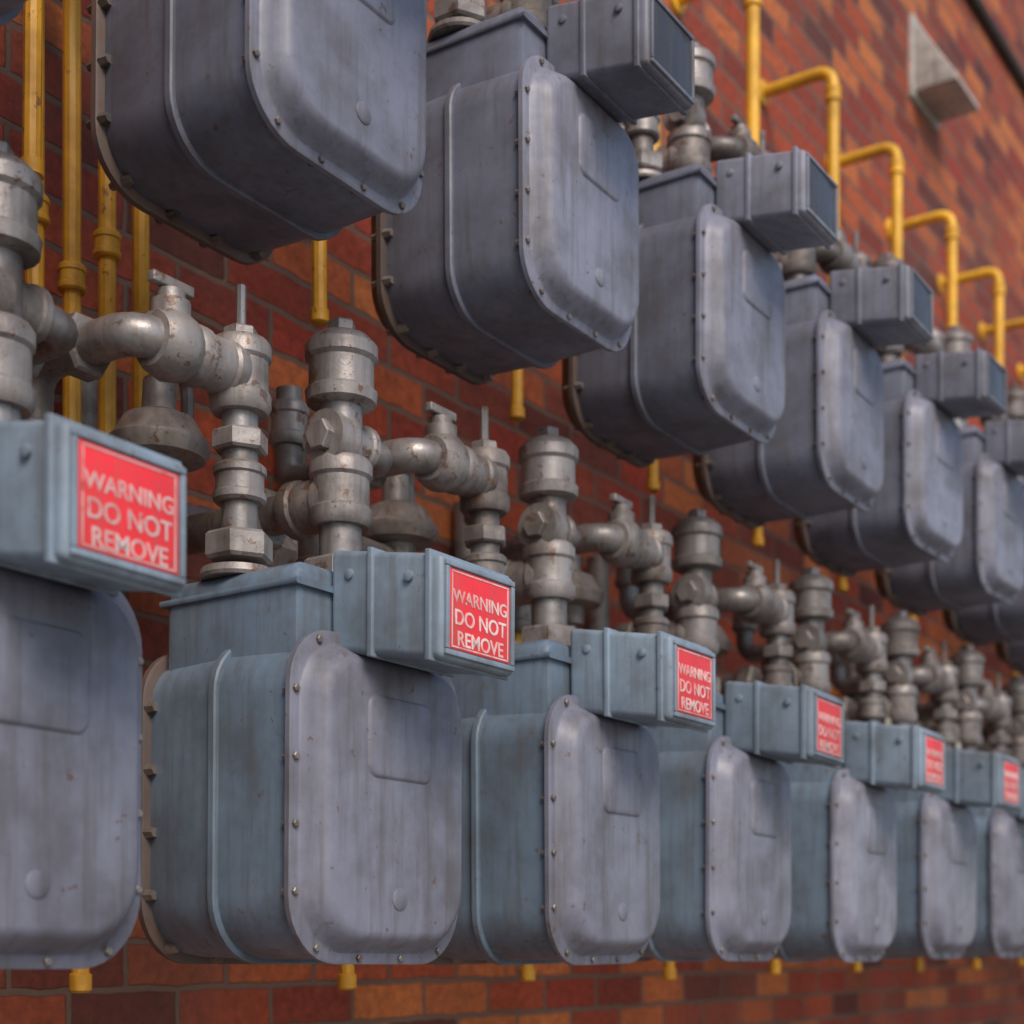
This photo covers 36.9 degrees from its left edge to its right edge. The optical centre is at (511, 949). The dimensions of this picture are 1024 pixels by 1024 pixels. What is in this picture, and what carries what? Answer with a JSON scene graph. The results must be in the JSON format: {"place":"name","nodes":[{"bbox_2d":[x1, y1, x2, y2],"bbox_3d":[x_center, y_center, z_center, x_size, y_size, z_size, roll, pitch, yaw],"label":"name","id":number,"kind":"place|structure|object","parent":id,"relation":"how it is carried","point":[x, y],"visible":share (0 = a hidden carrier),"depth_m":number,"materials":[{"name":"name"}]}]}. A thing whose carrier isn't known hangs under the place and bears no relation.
{"place":"outdoors","nodes":[
{"label":"outdoors","id":0,"kind":"place"},
{"label":"ground","id":1,"kind":"structure","parent":0,"visible":0},
{"bbox_2d":[0,0,1023,1023],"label":"brick wall","id":2,"kind":"structure","parent":1,"relation":"on","point":[969,171],"depth_m":3.70,"materials":[{"name":"red brick"}]},
{"bbox_2d":[0,0,26,25],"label":"gas meter","id":3,"kind":"object","parent":2,"relation":"attached to","point":[10,10],"visible":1,"depth_m":1.46,"materials":[{"name":"paint"}]},
{"bbox_2d":[25,0,49,287],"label":"yellow gas pipe","id":4,"kind":"object","parent":2,"relation":"attached to","point":[35,274],"visible":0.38,"depth_m":1.98,"materials":[{"name":"metal"}]},
{"bbox_2d":[57,0,86,423],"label":"yellow gas pipe","id":5,"kind":"object","parent":2,"relation":"attached to","point":[72,274],"visible":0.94,"depth_m":2.02,"materials":[{"name":"metal"}]},
{"bbox_2d":[0,140,185,968],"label":"gas meter","id":6,"kind":"object","parent":2,"relation":"attached to","point":[92,524],"visible":1,"depth_m":1.35,"materials":[{"name":"paint"}]},
{"bbox_2d":[93,160,121,433],"bbox_3d":[-0.624,-1.406,2.134,0.219,1.611,0.038,0,0,34],"label":"yellow gas pipe","id":7,"kind":"object","parent":2,"relation":"attached to","point":[107,239],"visible":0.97,"depth_m":2.07,"materials":[{"name":"metal"}]},
{"bbox_2d":[131,205,149,408],"bbox_3d":[-0.591,-1.406,2.183,0.219,1.611,0.038,0,0,34],"label":"yellow gas pipe","id":8,"kind":"object","parent":2,"relation":"attached to","point":[140,259],"visible":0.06,"depth_m":2.12,"materials":[{"name":"metal"}]},
{"bbox_2d":[20,0,426,264],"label":"gas meter","id":9,"kind":"object","parent":2,"relation":"attached to","point":[247,132],"visible":0.99,"depth_m":1.72,"materials":[{"name":"paint"}]},
{"bbox_2d":[23,269,514,992],"bbox_3d":[-0.380,-0.415,1.909,0.814,0.936,0.517,0,-1,35],"label":"gas meter","id":10,"kind":"object","parent":2,"relation":"attached to","point":[301,801],"visible":0.9,"depth_m":1.74,"materials":[{"name":"paint"}]},
{"bbox_2d":[186,502,721,676],"bbox_3d":[0.854,-0.600,4.128,0.076,0.069,10.200,0,0,34],"label":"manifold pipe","id":11,"kind":"object","parent":10,"relation":"attached to","point":[287,553],"depth_m":2.29,"materials":[{"name":"grey metal"}]},
{"bbox_2d":[278,401,715,989],"bbox_3d":[-0.106,-0.410,2.297,0.814,0.936,0.517,0,1,33],"label":"gas meter","id":12,"kind":"object","parent":2,"relation":"attached to","point":[560,809],"visible":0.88,"depth_m":2.12,"materials":[{"name":"paint"}]},
{"bbox_2d":[310,0,694,384],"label":"gas meter","id":13,"kind":"object","parent":2,"relation":"attached to","point":[509,242],"visible":0.88,"depth_m":2.08,"materials":[{"name":"paint"}]},
{"bbox_2d":[654,0,690,95],"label":"dial window","id":14,"kind":"structure","parent":13,"relation":"in","point":[672,47],"depth_m":2.06,"materials":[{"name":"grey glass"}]},
{"bbox_2d":[453,493,843,980],"bbox_3d":[0.167,-0.412,2.723,0.814,0.936,0.517,0,-1,33],"label":"gas meter","id":15,"kind":"object","parent":2,"relation":"attached to","point":[725,836],"visible":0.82,"depth_m":2.53,"materials":[{"name":"paint"}]},
{"bbox_2d":[654,115,660,150],"bbox_3d":[0.216,-1.925,3.349,0.253,0.953,0.067,0,0,34],"label":"yellow gas pipe","id":16,"kind":"object","parent":2,"relation":"attached to","point":[657,144],"depth_m":3.28,"materials":[{"name":"metal"}]},
{"bbox_2d":[509,42,837,467],"bbox_3d":[0.148,-1.273,2.680,0.814,0.810,0.517,0,0,34],"label":"gas meter","id":17,"kind":"object","parent":2,"relation":"attached to","point":[695,365],"visible":0.59,"depth_m":2.50,"materials":[{"name":"paint"}]},
{"bbox_2d":[809,160,834,233],"bbox_3d":[0.499,-1.214,2.480,0.004,0.079,0.112,0,0,34],"label":"dial window","id":18,"kind":"structure","parent":17,"relation":"in","point":[822,193],"depth_m":2.48,"materials":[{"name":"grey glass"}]},
{"bbox_2d":[670,0,761,146],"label":"yellow gas pipe","id":19,"kind":"object","parent":2,"relation":"attached to","point":[752,8],"visible":0.4,"depth_m":3.69,"materials":[{"name":"metal"}]},
{"bbox_2d":[587,555,945,979],"bbox_3d":[0.453,-0.407,3.133,0.813,0.936,0.517,0,0,33],"label":"gas meter","id":20,"kind":"object","parent":2,"relation":"attached to","point":[843,862],"visible":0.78,"depth_m":2.94,"materials":[{"name":"paint"}]},
{"bbox_2d":[646,114,932,528],"bbox_3d":[0.415,-1.272,3.083,0.814,0.810,0.517,0,0,33],"label":"gas meter","id":21,"kind":"object","parent":2,"relation":"attached to","point":[821,452],"visible":0.51,"depth_m":2.89,"materials":[{"name":"paint"}]},
{"bbox_2d":[913,274,930,333],"bbox_3d":[0.770,-1.214,2.890,0.004,0.079,0.111,0,0,33],"label":"dial window","id":22,"kind":"structure","parent":21,"relation":"in","point":[921,296],"depth_m":2.89,"materials":[{"name":"grey glass"}]},
{"bbox_2d":[760,67,841,284],"bbox_3d":[0.775,-1.919,4.178,0.253,0.953,0.067,0,0,34],"label":"yellow gas pipe","id":23,"kind":"object","parent":2,"relation":"attached to","point":[828,76],"visible":0.55,"depth_m":4.11,"materials":[{"name":"metal"}]},
{"bbox_2d":[825,143,903,358],"bbox_3d":[1.047,-1.927,4.581,0.253,0.953,0.067,0,0,34],"label":"yellow gas pipe","id":24,"kind":"object","parent":2,"relation":"attached to","point":[896,163],"visible":0.56,"depth_m":4.51,"materials":[{"name":"metal"}]},
{"bbox_2d":[715,605,1020,974],"bbox_3d":[0.740,-0.411,3.555,0.814,0.936,0.517,0,0,35],"label":"gas meter","id":25,"kind":"object","parent":2,"relation":"attached to","point":[936,876],"visible":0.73,"depth_m":3.35,"materials":[{"name":"paint"}]},
{"bbox_2d":[752,227,1006,576],"bbox_3d":[0.696,-1.276,3.511,0.814,0.810,0.517,0,0,36],"label":"gas meter","id":26,"kind":"object","parent":2,"relation":"attached to","point":[913,514],"visible":0.58,"depth_m":3.31,"materials":[{"name":"paint"}]},
{"bbox_2d":[989,358,1004,407],"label":"dial window","id":27,"kind":"structure","parent":26,"relation":"in","point":[996,374],"depth_m":3.30,"materials":[{"name":"grey glass"}]},
{"bbox_2d":[885,210,958,328],"bbox_3d":[1.329,-1.928,4.998,0.253,0.953,0.067,0,0,34],"label":"yellow gas pipe","id":28,"kind":"object","parent":2,"relation":"attached to","point":[951,230],"visible":0.55,"depth_m":4.93,"materials":[{"name":"metal"}]},
{"bbox_2d":[837,325,1023,616],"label":"gas meter","id":29,"kind":"object","parent":2,"relation":"attached to","point":[984,565],"visible":0.39,"depth_m":3.73,"materials":[{"name":"paint"}]},
{"bbox_2d":[843,663,1023,971],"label":"gas meter","id":30,"kind":"object","parent":2,"relation":"attached to","point":[1000,709],"visible":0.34,"depth_m":4.26,"materials":[{"name":"paint"}]},
{"bbox_2d":[846,642,1023,971],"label":"gas meter","id":31,"kind":"object","parent":2,"relation":"attached to","point":[953,683],"visible":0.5,"depth_m":3.76,"materials":[{"name":"paint"}]},
{"bbox_2d":[909,13,978,131],"bbox_3d":[1.489,-3.040,5.292,0.169,0.280,0.280,0,0,34],"label":"wall vent","id":32,"kind":"object","parent":2,"relation":"attached to","point":[939,92],"depth_m":5.22,"materials":[{"name":"metal"}]},
{"bbox_2d":[916,691,987,968],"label":"gas meter","id":33,"kind":"object","parent":2,"relation":"attached to","point":[975,963],"visible":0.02,"depth_m":4.75,"materials":[{"name":"paint"}]},
{"bbox_2d":[908,385,1023,646],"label":"gas meter","id":34,"kind":"object","parent":2,"relation":"attached to","point":[980,625],"visible":0.11,"depth_m":4.23,"materials":[{"name":"paint"}]},
{"bbox_2d":[937,268,1004,366],"bbox_3d":[1.615,-1.932,5.422,0.253,0.953,0.067,0,0,34],"label":"yellow gas pipe","id":35,"kind":"object","parent":2,"relation":"attached to","point":[998,285],"visible":0.57,"depth_m":5.35,"materials":[{"name":"metal"}]},
{"bbox_2d":[953,747,1023,965],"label":"gas meter","id":36,"kind":"object","parent":2,"relation":"attached to","point":[1020,961],"visible":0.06,"depth_m":5.17,"materials":[{"name":"paint"}]},
{"bbox_2d":[963,641,1023,674],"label":"gas meter","id":37,"kind":"object","parent":2,"relation":"attached to","point":[1010,654],"visible":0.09,"depth_m":4.65,"materials":[{"name":"paint"}]},
{"bbox_2d":[969,0,1023,89],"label":"electrical conduit","id":38,"kind":"object","parent":2,"relation":"attached to","point":[995,33],"depth_m":5.99,"materials":[{"name":"black metal"}]},
{"bbox_2d":[979,318,1023,340],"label":"yellow gas pipe","id":39,"kind":"object","parent":2,"relation":"attached to","point":[984,330],"visible":0.78,"depth_m":5.84,"materials":[{"name":"metal"}]},
{"bbox_2d":[1010,669,1018,678],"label":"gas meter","id":40,"kind":"object","parent":2,"relation":"attached to","point":[1013,673],"visible":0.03,"depth_m":5.11,"materials":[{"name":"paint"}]},
{"bbox_2d":[1017,363,1023,380],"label":"yellow gas pipe","id":41,"kind":"object","parent":2,"relation":"attached to","point":[1020,370],"visible":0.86,"depth_m":6.28,"materials":[{"name":"metal"}]}
]}

